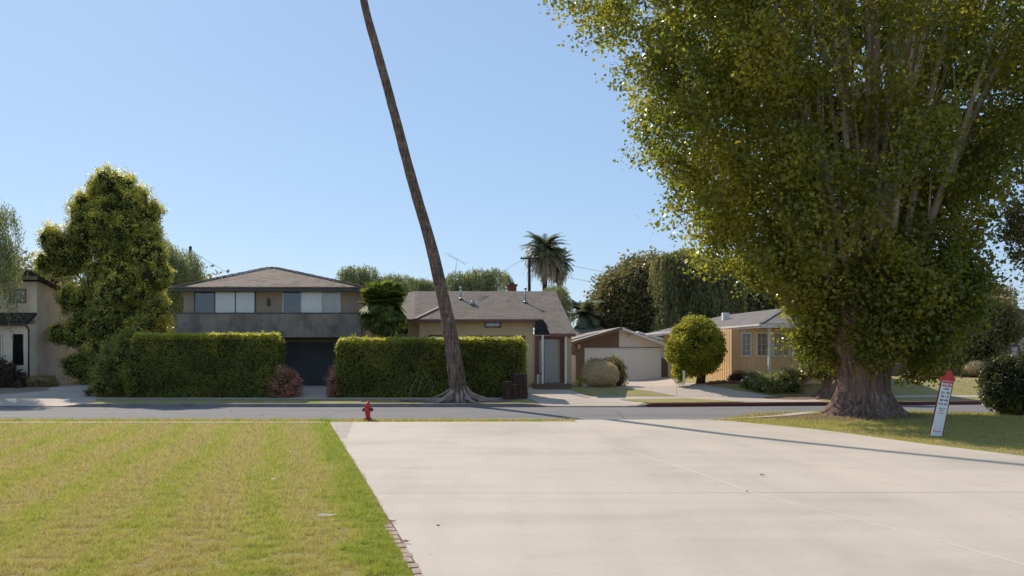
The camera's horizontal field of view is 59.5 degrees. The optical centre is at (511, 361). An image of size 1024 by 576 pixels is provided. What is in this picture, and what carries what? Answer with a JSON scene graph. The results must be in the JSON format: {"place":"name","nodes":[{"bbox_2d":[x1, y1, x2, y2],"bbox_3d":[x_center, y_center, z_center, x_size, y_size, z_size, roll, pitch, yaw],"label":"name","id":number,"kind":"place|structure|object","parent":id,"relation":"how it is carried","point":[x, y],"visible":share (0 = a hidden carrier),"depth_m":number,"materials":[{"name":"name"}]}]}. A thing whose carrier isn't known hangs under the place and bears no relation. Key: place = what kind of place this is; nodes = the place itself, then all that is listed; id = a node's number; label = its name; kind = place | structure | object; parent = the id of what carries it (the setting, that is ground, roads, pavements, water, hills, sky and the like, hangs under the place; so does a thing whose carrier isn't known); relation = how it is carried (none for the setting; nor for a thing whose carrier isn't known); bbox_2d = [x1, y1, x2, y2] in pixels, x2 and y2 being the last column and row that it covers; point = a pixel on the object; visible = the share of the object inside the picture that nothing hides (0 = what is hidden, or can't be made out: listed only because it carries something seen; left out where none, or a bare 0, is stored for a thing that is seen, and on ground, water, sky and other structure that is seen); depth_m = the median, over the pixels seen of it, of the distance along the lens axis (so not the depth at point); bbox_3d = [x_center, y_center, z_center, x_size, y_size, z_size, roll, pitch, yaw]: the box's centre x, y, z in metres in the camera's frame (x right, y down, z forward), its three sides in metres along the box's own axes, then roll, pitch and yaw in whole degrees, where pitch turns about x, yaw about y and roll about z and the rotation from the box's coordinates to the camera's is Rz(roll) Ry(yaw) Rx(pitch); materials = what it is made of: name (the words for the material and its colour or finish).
{"place":"outdoors","nodes":[
{"label":"outdoors","id":0,"kind":"place"},
{"bbox_2d":[0,384,95,405],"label":"driveway","id":1,"kind":"structure","parent":0,"point":[65,394],"depth_m":43.71,"materials":[{"name":"concrete"}]},
{"bbox_2d":[0,422,324,422],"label":"footpath","id":2,"kind":"structure","parent":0,"point":[164,422],"depth_m":27.78,"materials":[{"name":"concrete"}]},
{"bbox_2d":[285,385,333,397],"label":"driveway","id":3,"kind":"structure","parent":0,"point":[313,391],"depth_m":44.98,"materials":[{"name":"concrete"}]},
{"bbox_2d":[0,405,999,419],"bbox_3d":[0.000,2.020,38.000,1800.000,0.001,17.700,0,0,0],"label":"road","id":4,"kind":"structure","parent":0,"point":[532,413],"depth_m":35.56,"materials":[{"name":"grey asphalt"}]},
{"bbox_2d":[0,403,646,406],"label":"kerb","id":5,"kind":"structure","parent":4,"relation":"on","point":[306,405],"depth_m":39.78,"materials":[{"name":"concrete"}]},
{"bbox_2d":[647,401,983,406],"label":"red painted kerb","id":6,"kind":"structure","parent":4,"relation":"on","point":[794,404],"depth_m":40.70,"materials":[{"name":"paint"}]},
{"bbox_2d":[0,412,1023,575],"bbox_3d":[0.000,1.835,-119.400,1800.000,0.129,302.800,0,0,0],"label":"ground","id":7,"kind":"structure","parent":0,"point":[812,415],"depth_m":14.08,"materials":[{"name":"green plant"}]},
{"bbox_2d":[0,416,574,421],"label":"verge grass","id":8,"kind":"structure","parent":7,"relation":"on","point":[72,419],"depth_m":28.46,"materials":[{"name":"green plant"}]},
{"bbox_2d":[362,401,372,420],"bbox_3d":[-4.637,1.593,28.741,0.320,0.675,0.319,0,0,40],"label":"fire hydrant","id":9,"kind":"object","parent":7,"relation":"on","point":[367,408],"visible":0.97,"depth_m":28.67,"materials":[{"name":"metal"}]},
{"bbox_2d":[333,429,415,562],"bbox_3d":[-2.713,1.893,15.746,0.068,0.001,24.204,0,0,-14],"label":"soil strip","id":10,"kind":"object","parent":7,"relation":"on","point":[391,523],"visible":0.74,"depth_m":10.95,"materials":[{"name":"brown soil"}]},
{"bbox_2d":[389,531,398,534],"bbox_3d":[-1.306,1.908,9.875,0.099,0.045,0.203,0,0,-14],"label":"edging brick","id":11,"kind":"object","parent":7,"relation":"on","point":[394,532],"visible":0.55,"depth_m":9.88,"materials":[{"name":"beige brick"}]},
{"bbox_2d":[396,543,406,547],"bbox_3d":[-1.138,1.907,9.200,0.099,0.046,0.174,0,0,-12],"label":"edging brick","id":12,"kind":"object","parent":7,"relation":"on","point":[403,545],"visible":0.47,"depth_m":9.18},
{"bbox_2d":[400,548,408,552],"bbox_3d":[-1.077,1.909,8.975,0.087,0.043,0.193,0,0,-12],"label":"edging brick","id":13,"kind":"object","parent":7,"relation":"on","point":[402,550],"visible":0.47,"depth_m":8.95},
{"bbox_2d":[402,552,413,557],"bbox_3d":[-1.020,1.906,8.750,0.094,0.048,0.190,0,0,-14],"label":"edging brick","id":14,"kind":"object","parent":7,"relation":"on","point":[407,554],"visible":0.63,"depth_m":8.74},
{"bbox_2d":[403,557,412,562],"bbox_3d":[-0.987,1.905,8.525,0.071,0.050,0.193,0,0,-13],"label":"edging brick","id":15,"kind":"object","parent":7,"relation":"on","point":[409,560],"visible":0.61,"depth_m":8.51,"materials":[{"name":"beige brick"}]},
{"bbox_2d":[407,563,418,567],"bbox_3d":[-0.915,1.907,8.300,0.104,0.046,0.166,0,0,-12],"label":"edging brick","id":16,"kind":"object","parent":7,"relation":"on","point":[414,565],"visible":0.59,"depth_m":8.28,"materials":[{"name":"beige brick"}]},
{"bbox_2d":[412,568,421,574],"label":"edging brick","id":17,"kind":"object","parent":7,"relation":"on","point":[416,570],"visible":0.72,"depth_m":8.06,"materials":[{"name":"beige brick"}]},
{"bbox_2d":[538,0,1023,418],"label":"huge tree","id":18,"kind":"object","parent":7,"relation":"on","point":[878,299],"visible":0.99,"depth_m":28.29,"materials":[{"name":"green plant"}]},
{"bbox_2d":[697,408,1023,454],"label":"lawn grass","id":19,"kind":"structure","parent":7,"relation":"on","point":[997,420],"depth_m":25.91,"materials":[{"name":"green plant"}]},
{"bbox_2d":[929,370,955,437],"bbox_3d":[10.775,1.137,22.440,0.607,1.832,0.140,0,0,0],"label":"leaning sign","id":20,"kind":"object","parent":7,"relation":"on","point":[947,381],"visible":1,"depth_m":22.40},
{"bbox_2d":[973,341,1023,414],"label":"leafy bush","id":21,"kind":"object","parent":7,"relation":"on","point":[1000,381],"visible":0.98,"depth_m":30.75,"materials":[{"name":"green plant"}]},
{"bbox_2d":[988,194,1023,287],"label":"overhanging tree","id":22,"kind":"object","parent":7,"relation":"on","point":[1016,228],"visible":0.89,"depth_m":30.93,"materials":[{"name":"green plant"}]},
{"bbox_2d":[998,396,1023,415],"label":"strap plant","id":23,"kind":"object","parent":7,"relation":"on","point":[1009,401],"visible":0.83,"depth_m":30.47,"materials":[{"name":"green plant"}]},
{"bbox_2d":[0,0,1023,333],"label":"sky","id":24,"kind":"structure","parent":0,"point":[264,129],"materials":[{"name":"blue"}]},
{"bbox_2d":[67,375,979,405],"bbox_3d":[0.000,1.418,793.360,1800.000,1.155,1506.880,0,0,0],"label":"ground","id":25,"kind":"structure","parent":0,"point":[964,385],"depth_m":43.52,"materials":[{"name":"grey concrete"}]},
{"bbox_2d":[0,201,28,340],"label":"weeping willow","id":26,"kind":"object","parent":25,"relation":"on","point":[7,248],"visible":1,"depth_m":47.43,"materials":[{"name":"green plant"}]},
{"bbox_2d":[0,355,29,387],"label":"purple bush","id":27,"kind":"object","parent":25,"relation":"on","point":[11,376],"visible":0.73,"depth_m":46.73,"materials":[{"name":"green plant"}]},
{"bbox_2d":[0,276,82,383],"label":"stucco house","id":28,"kind":"structure","parent":25,"relation":"on","point":[31,349],"depth_m":49.77,"materials":[{"name":"paint"}]},
{"bbox_2d":[0,333,1,359],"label":"window","id":29,"kind":"structure","parent":28,"relation":"in","point":[0,333],"depth_m":48.84,"materials":[{"name":"white paint"}]},
{"bbox_2d":[9,289,25,302],"bbox_3d":[-27.427,-3.644,49.741,0.918,0.775,0.051,0,0,0],"label":"window","id":30,"kind":"structure","parent":28,"relation":"in","point":[20,294],"depth_m":49.75,"materials":[{"name":"grey glass"}]},
{"bbox_2d":[11,333,24,366],"bbox_3d":[-26.930,-0.646,48.871,0.749,1.832,0.052,0,0,0],"label":"window","id":31,"kind":"structure","parent":28,"relation":"in","point":[18,343],"depth_m":48.89,"materials":[{"name":"white paint"}]},
{"bbox_2d":[25,370,60,386],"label":"hedge","id":32,"kind":"object","parent":25,"relation":"on","point":[40,380],"visible":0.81,"depth_m":46.93,"materials":[{"name":"green plant"}]},
{"bbox_2d":[1,245,86,286],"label":"broad tree","id":33,"kind":"object","parent":25,"relation":"on","point":[28,272],"visible":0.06,"depth_m":102.39,"materials":[{"name":"green plant"}]},
{"bbox_2d":[26,162,177,384],"bbox_3d":[-23.328,-4.481,51.128,8.464,13.678,4.770,0,0,0],"label":"shaggy juniper","id":34,"kind":"object","parent":25,"relation":"on","point":[108,243],"visible":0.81,"depth_m":50.12,"materials":[{"name":"green plant"}]},
{"bbox_2d":[82,324,147,397],"bbox_3d":[-19.390,0.105,44.202,3.360,4.002,2.900,0,0,0],"label":"shaggy shrub","id":35,"kind":"object","parent":25,"relation":"on","point":[116,372],"visible":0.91,"depth_m":43.63,"materials":[{"name":"green plant"}]},
{"bbox_2d":[162,237,207,332],"bbox_3d":[-23.646,-3.721,62.028,5.304,10.131,4.455,0,0,-15],"label":"pepper tree","id":36,"kind":"object","parent":25,"relation":"on","point":[189,270],"visible":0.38,"depth_m":61.49,"materials":[{"name":"green plant"}]},
{"bbox_2d":[172,265,229,330],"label":"broad tree","id":37,"kind":"object","parent":25,"relation":"on","point":[210,275],"depth_m":104.65,"materials":[{"name":"green plant"}]},
{"bbox_2d":[128,329,286,397],"bbox_3d":[-14.958,0.139,44.199,7.660,3.483,1.976,0,0,0],"label":"clipped hedge","id":38,"kind":"object","parent":25,"relation":"on","point":[205,364],"visible":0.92,"depth_m":43.57,"materials":[{"name":"green plant"}]},
{"bbox_2d":[171,267,376,384],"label":"grey house","id":39,"kind":"structure","parent":25,"relation":"on","point":[312,318],"depth_m":47.98,"materials":[{"name":"paint"}]},
{"bbox_2d":[194,292,255,312],"bbox_3d":[-15.377,-3.137,47.971,3.289,1.300,0.052,0,0,0],"label":"window","id":40,"kind":"structure","parent":39,"relation":"in","point":[204,302],"depth_m":47.98,"materials":[{"name":"white glass"}]},
{"bbox_2d":[284,343,335,384],"bbox_3d":[-11.832,0.217,49.330,4.769,2.526,0.100,0,0,0],"label":"garage door","id":41,"kind":"structure","parent":39,"relation":"in","point":[312,361],"depth_m":49.28,"materials":[{"name":"metal"}]},
{"bbox_2d":[282,292,340,312],"bbox_3d":[-10.731,-3.137,47.971,3.107,1.290,0.052,0,0,0],"label":"window","id":42,"kind":"structure","parent":39,"relation":"in","point":[292,302],"depth_m":47.98,"materials":[{"name":"glass"}]},
{"bbox_2d":[266,362,303,397],"bbox_3d":[-11.100,1.029,43.705,1.949,2.038,1.728,0,0,-35],"label":"red tipped bush","id":43,"kind":"object","parent":25,"relation":"on","point":[285,383],"visible":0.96,"depth_m":43.31,"materials":[{"name":"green plant"}]},
{"bbox_2d":[323,363,340,397],"bbox_3d":[-8.675,1.025,43.979,1.184,2.052,1.578,0,0,0],"label":"red tipped bush","id":44,"kind":"object","parent":25,"relation":"on","point":[331,385],"visible":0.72,"depth_m":43.52,"materials":[{"name":"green plant"}]},
{"bbox_2d":[335,263,416,332],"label":"pepper tree","id":45,"kind":"object","parent":25,"relation":"on","point":[357,276],"visible":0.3,"depth_m":83.40,"materials":[{"name":"green plant"}]},
{"bbox_2d":[355,279,408,337],"bbox_3d":[-6.739,-1.368,46.468,2.882,5.956,2.902,0,0,0],"label":"fan palm","id":46,"kind":"object","parent":25,"relation":"on","point":[381,316],"visible":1,"depth_m":45.76,"materials":[{"name":"green plant"}]},
{"bbox_2d":[390,303,407,341],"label":"broad tree","id":47,"kind":"object","parent":25,"relation":"on","point":[404,330],"depth_m":101.83,"materials":[{"name":"green plant"}]},
{"bbox_2d":[406,277,448,292],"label":"pepper tree","id":48,"kind":"object","parent":25,"relation":"on","point":[422,284],"visible":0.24,"depth_m":86.13,"materials":[{"name":"green plant"}]},
{"bbox_2d":[360,0,498,402],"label":"leaning palm","id":49,"kind":"object","parent":25,"relation":"on","point":[459,390],"visible":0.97,"depth_m":41.14,"materials":[{"name":"brown plant"}]},
{"bbox_2d":[332,333,528,397],"bbox_3d":[-3.999,0.248,44.180,9.714,3.264,1.983,0,0,0],"label":"clipped hedge","id":50,"kind":"object","parent":25,"relation":"on","point":[389,366],"visible":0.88,"depth_m":43.57,"materials":[{"name":"green plant"}]},
{"bbox_2d":[406,400,513,402],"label":"bare soil","id":51,"kind":"structure","parent":25,"relation":"on","point":[451,401],"depth_m":41.00,"materials":[{"name":"brown soil"}]},
{"bbox_2d":[445,266,513,290],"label":"pepper tree","id":52,"kind":"object","parent":25,"relation":"on","point":[465,281],"visible":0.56,"depth_m":89.11,"materials":[{"name":"green plant"}]},
{"bbox_2d":[400,283,575,389],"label":"cream house","id":53,"kind":"structure","parent":25,"relation":"on","point":[511,311],"depth_m":48.90,"materials":[{"name":"paint"}]},
{"bbox_2d":[429,335,442,337],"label":"window","id":54,"kind":"structure","parent":53,"relation":"in","point":[437,336],"depth_m":48.84,"materials":[{"name":"grey glass"}]},
{"bbox_2d":[446,253,466,284],"bbox_3d":[-3.387,-5.542,54.313,1.313,2.288,1.046,0,0,17],"label":"tv antenna","id":55,"kind":"object","parent":53,"relation":"attached to","point":[456,264],"visible":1,"depth_m":54.49,"materials":[{"name":"metal"}]},
{"bbox_2d":[484,322,500,327],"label":"window","id":56,"kind":"structure","parent":53,"relation":"in","point":[486,324],"depth_m":48.88,"materials":[{"name":"grey glass"}]},
{"bbox_2d":[469,336,524,339],"bbox_3d":[-0.821,-0.446,48.871,3.069,1.932,0.052,0,0,0],"label":"window","id":57,"kind":"structure","parent":53,"relation":"in","point":[469,336],"depth_m":48.84,"materials":[{"name":"grey glass"}]},
{"bbox_2d":[545,339,557,381],"bbox_3d":[2.149,-0.037,48.870,0.734,2.353,0.100,0,0,0],"label":"front door","id":58,"kind":"structure","parent":53,"relation":"in","point":[551,345],"depth_m":48.88,"materials":[{"name":"metal"}]},
{"bbox_2d":[520,256,537,290],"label":"utility pole","id":59,"kind":"object","parent":25,"relation":"on","point":[529,258],"visible":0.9,"depth_m":75.91,"materials":[{"name":"brown wood"}]},
{"bbox_2d":[203,258,522,290],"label":"overhead wire","id":60,"kind":"object","parent":59,"relation":"attached to","point":[464,290],"visible":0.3,"depth_m":75.40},
{"bbox_2d":[532,271,777,303],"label":"overhead wire","id":61,"kind":"object","parent":59,"relation":"attached to","point":[623,286],"visible":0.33,"depth_m":76.90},
{"bbox_2d":[539,258,1023,294],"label":"overhead wire","id":62,"kind":"object","parent":59,"relation":"attached to","point":[622,275],"visible":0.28,"depth_m":76.76,"materials":[{"name":"black"}]},
{"bbox_2d":[519,231,570,290],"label":"date palm","id":63,"kind":"object","parent":25,"relation":"on","point":[547,249],"visible":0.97,"depth_m":128.88,"materials":[{"name":"green plant"}]},
{"bbox_2d":[533,284,577,331],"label":"pepper tree","id":64,"kind":"object","parent":25,"relation":"on","point":[566,304],"visible":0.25,"depth_m":65.60,"materials":[{"name":"green plant"}]},
{"bbox_2d":[548,247,575,294],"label":"date palm","id":65,"kind":"object","parent":25,"relation":"on","point":[561,279],"visible":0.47,"depth_m":133.28,"materials":[{"name":"green plant"}]},
{"bbox_2d":[572,355,575,382],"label":"garden wall","id":66,"kind":"structure","parent":25,"relation":"on","point":[573,368],"depth_m":55.04,"materials":[{"name":"beige paint"}]},
{"bbox_2d":[569,299,607,328],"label":"date palm","id":67,"kind":"object","parent":25,"relation":"on","point":[586,316],"visible":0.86,"depth_m":77.15,"materials":[{"name":"green plant"}]},
{"bbox_2d":[573,323,605,335],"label":"brown roof house","id":68,"kind":"structure","parent":25,"relation":"on","point":[578,331],"depth_m":76.53,"materials":[{"name":"beige paint"}]},
{"bbox_2d":[582,354,628,385],"bbox_3d":[5.092,0.595,48.697,2.562,2.080,1.744,0,0,0],"label":"leafy shrub","id":69,"kind":"object","parent":25,"relation":"on","point":[617,361],"visible":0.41,"depth_m":48.35,"materials":[{"name":"green plant"}]},
{"bbox_2d":[572,327,667,379],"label":"white garage","id":70,"kind":"structure","parent":25,"relation":"on","point":[642,356],"depth_m":60.01,"materials":[{"name":"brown paint"}]},
{"bbox_2d":[572,346,575,354],"bbox_3d":[3.917,-0.732,59.450,0.596,0.664,0.100,0,0,0],"label":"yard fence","id":71,"kind":"object","parent":70,"relation":"attached to","point":[573,350],"visible":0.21,"depth_m":59.40,"materials":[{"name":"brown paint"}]},
{"bbox_2d":[585,349,659,379],"bbox_3d":[7.425,0.216,60.055,5.016,2.127,0.050,0,0,0],"label":"garage door","id":72,"kind":"structure","parent":70,"relation":"in","point":[642,363],"depth_m":60.04,"materials":[{"name":"white metal"}]},
{"bbox_2d":[579,245,669,332],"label":"broad tree","id":73,"kind":"object","parent":25,"relation":"on","point":[626,306],"visible":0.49,"depth_m":79.67,"materials":[{"name":"green plant"}]},
{"bbox_2d":[636,331,662,341],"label":"white roof shed","id":74,"kind":"structure","parent":25,"relation":"on","point":[660,339],"depth_m":73.94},
{"bbox_2d":[620,398,745,402],"bbox_3d":[7.918,1.801,41.552,5.246,0.091,2.576,0,0,-14],"label":"parkway strip","id":75,"kind":"object","parent":25,"relation":"on","point":[668,400],"visible":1,"depth_m":41.53,"materials":[{"name":"plant"}]},
{"bbox_2d":[663,312,728,383],"bbox_3d":[9.804,-0.685,47.917,3.530,3.982,3.308,0,0,0],"label":"round tree","id":76,"kind":"object","parent":25,"relation":"on","point":[695,346],"visible":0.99,"depth_m":47.25,"materials":[{"name":"green plant"}]},
{"bbox_2d":[646,247,747,337],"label":"pepper tree","id":77,"kind":"object","parent":25,"relation":"on","point":[677,298],"visible":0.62,"depth_m":74.81,"materials":[{"name":"green plant"}]},
{"bbox_2d":[645,308,822,383],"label":"yellow house","id":78,"kind":"structure","parent":25,"relation":"on","point":[748,336],"depth_m":48.19,"materials":[{"name":"yellow wood"}]},
{"bbox_2d":[741,332,751,356],"bbox_3d":[12.625,-0.917,48.237,0.500,1.341,0.470,0,0,0],"label":"window","id":79,"kind":"structure","parent":78,"relation":"in","point":[746,337],"depth_m":48.23,"materials":[{"name":"glass"}]},
{"bbox_2d":[756,332,772,356],"bbox_3d":[13.496,-0.917,47.908,0.890,1.341,0.155,0,0,0],"label":"window","id":80,"kind":"structure","parent":78,"relation":"in","point":[764,335],"depth_m":47.92,"materials":[{"name":"glass"}]},
{"bbox_2d":[773,332,789,356],"bbox_3d":[14.386,-0.917,47.830,0.910,1.341,0.160,0,0,0],"label":"window","id":81,"kind":"structure","parent":78,"relation":"in","point":[774,333],"depth_m":47.83,"materials":[{"name":"glass"}]},
{"bbox_2d":[726,370,746,380],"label":"leafy shrub","id":82,"kind":"object","parent":25,"relation":"on","point":[735,376],"visible":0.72,"depth_m":47.62,"materials":[{"name":"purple plant"}]},
{"bbox_2d":[737,370,766,389],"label":"rose bush","id":83,"kind":"object","parent":25,"relation":"on","point":[746,382],"visible":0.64,"depth_m":46.00,"materials":[{"name":"green plant"}]},
{"bbox_2d":[733,257,786,311],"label":"broad tree","id":84,"kind":"object","parent":25,"relation":"on","point":[756,305],"visible":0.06,"depth_m":80.64,"materials":[{"name":"green plant"}]},
{"bbox_2d":[749,367,804,394],"bbox_3d":[13.526,1.082,45.587,2.788,1.700,1.726,0,0,-7],"label":"rose bush","id":85,"kind":"object","parent":25,"relation":"on","point":[770,384],"visible":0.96,"depth_m":45.35,"materials":[{"name":"green plant"}]},
{"bbox_2d":[766,396,821,398],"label":"bare soil","id":86,"kind":"structure","parent":25,"relation":"on","point":[787,397],"depth_m":43.80,"materials":[{"name":"brown soil"}]},
{"bbox_2d":[795,369,812,384],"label":"leafy shrub","id":87,"kind":"object","parent":25,"relation":"on","point":[803,377],"visible":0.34,"depth_m":46.71,"materials":[{"name":"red plant"}]},
{"bbox_2d":[791,327,836,398],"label":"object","id":88,"kind":"object","parent":25,"relation":"on","point":[827,389],"visible":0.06,"depth_m":43.63,"materials":[{"name":"green plant"}]},
{"bbox_2d":[891,338,959,374],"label":"shaded house","id":89,"kind":"structure","parent":25,"relation":"on","point":[894,370],"depth_m":60.00,"materials":[{"name":"grey paint"}]},
{"bbox_2d":[961,359,987,377],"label":"clipped bush","id":90,"kind":"object","parent":25,"relation":"on","point":[971,369],"visible":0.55,"depth_m":53.61,"materials":[{"name":"brown plant"}]},
{"bbox_2d":[948,281,1023,376],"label":"broad tree","id":91,"kind":"object","parent":25,"relation":"on","point":[1008,323],"visible":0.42,"depth_m":54.78,"materials":[{"name":"green plant"}]},
{"bbox_2d":[960,309,1023,374],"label":"tan house","id":92,"kind":"structure","parent":25,"relation":"on","point":[1017,348],"depth_m":57.99,"materials":[{"name":"paint"}]},
{"bbox_2d":[1009,345,1019,356],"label":"window","id":93,"kind":"structure","parent":92,"relation":"in","point":[1017,347],"depth_m":57.98,"materials":[{"name":"grey glass"}]},
{"bbox_2d":[96,395,978,398],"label":"sidewalk","id":94,"kind":"structure","parent":0,"point":[905,396],"depth_m":42.92,"materials":[{"name":"concrete"}]},
{"bbox_2d":[502,381,512,399],"bbox_3d":[-0.222,1.376,42.598,0.560,0.870,0.550,0,0,0],"label":"trash bin","id":95,"kind":"object","parent":94,"relation":"on","point":[506,390],"visible":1,"depth_m":42.39,"materials":[{"name":"brown plastic"}]},
{"bbox_2d":[511,384,517,399],"bbox_3d":[0.086,1.437,42.601,0.460,0.748,0.429,0,0,0],"label":"upright log","id":96,"kind":"object","parent":94,"relation":"on","point":[514,391],"visible":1,"depth_m":42.43,"materials":[{"name":"brown wood"}]},
{"bbox_2d":[513,374,527,398],"bbox_3d":[0.394,1.191,42.895,0.743,1.222,0.720,0,0,0],"label":"trash bin","id":97,"kind":"object","parent":94,"relation":"on","point":[520,380],"visible":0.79,"depth_m":42.62,"materials":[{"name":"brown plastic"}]},
{"bbox_2d":[569,386,673,395],"bbox_3d":[5.154,1.498,44.944,5.418,0.385,3.526,0,0,45],"label":"lawn patch","id":98,"kind":"object","parent":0,"point":[605,391],"visible":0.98,"depth_m":45.19,"materials":[{"name":"plant"}]},
{"bbox_2d":[580,360,620,386],"bbox_3d":[4.671,0.709,47.404,2.126,1.580,1.958,0,0,0],"label":"clipped bush","id":99,"kind":"object","parent":98,"relation":"on","point":[598,373],"visible":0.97,"depth_m":46.78,"materials":[{"name":"beige plant"}]},
{"bbox_2d":[528,377,824,405],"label":"driveway","id":100,"kind":"structure","parent":0,"point":[665,385],"depth_m":44.26,"materials":[{"name":"concrete"}]},
{"bbox_2d":[577,376,583,386],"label":"strap plant","id":101,"kind":"object","parent":100,"relation":"on","point":[580,381],"visible":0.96,"depth_m":47.46,"materials":[{"name":"green plant"}]},
{"bbox_2d":[668,363,687,385],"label":"leafy shrub","id":102,"kind":"object","parent":100,"relation":"on","point":[676,370],"visible":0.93,"depth_m":47.26,"materials":[{"name":"green plant"}]},
{"bbox_2d":[682,371,684,383],"bbox_3d":[9.014,0.835,47.010,0.120,0.730,0.120,0,0,0],"label":"marker post","id":103,"kind":"object","parent":100,"relation":"on","point":[683,377],"visible":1,"depth_m":46.95,"materials":[{"name":"white paint"}]},
{"bbox_2d":[330,419,1023,575],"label":"driveway","id":104,"kind":"structure","parent":0,"point":[554,498],"depth_m":12.27,"materials":[{"name":"concrete"}]},
{"bbox_2d":[332,422,352,437],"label":"cracked paving","id":105,"kind":"structure","parent":104,"relation":"on","point":[343,429],"depth_m":25.62,"materials":[{"name":"concrete"}]},
{"bbox_2d":[697,492,738,492],"bbox_3d":[14.035,1.884,13.028,31.932,0.001,0.023,0,0,-1],"label":"paving joint","id":106,"kind":"object","parent":104,"relation":"on","point":[717,492],"visible":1,"depth_m":12.90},
{"bbox_2d":[691,412,816,419],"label":"footpath","id":107,"kind":"structure","parent":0,"point":[788,414],"depth_m":30.19,"materials":[{"name":"concrete"}]}
]}

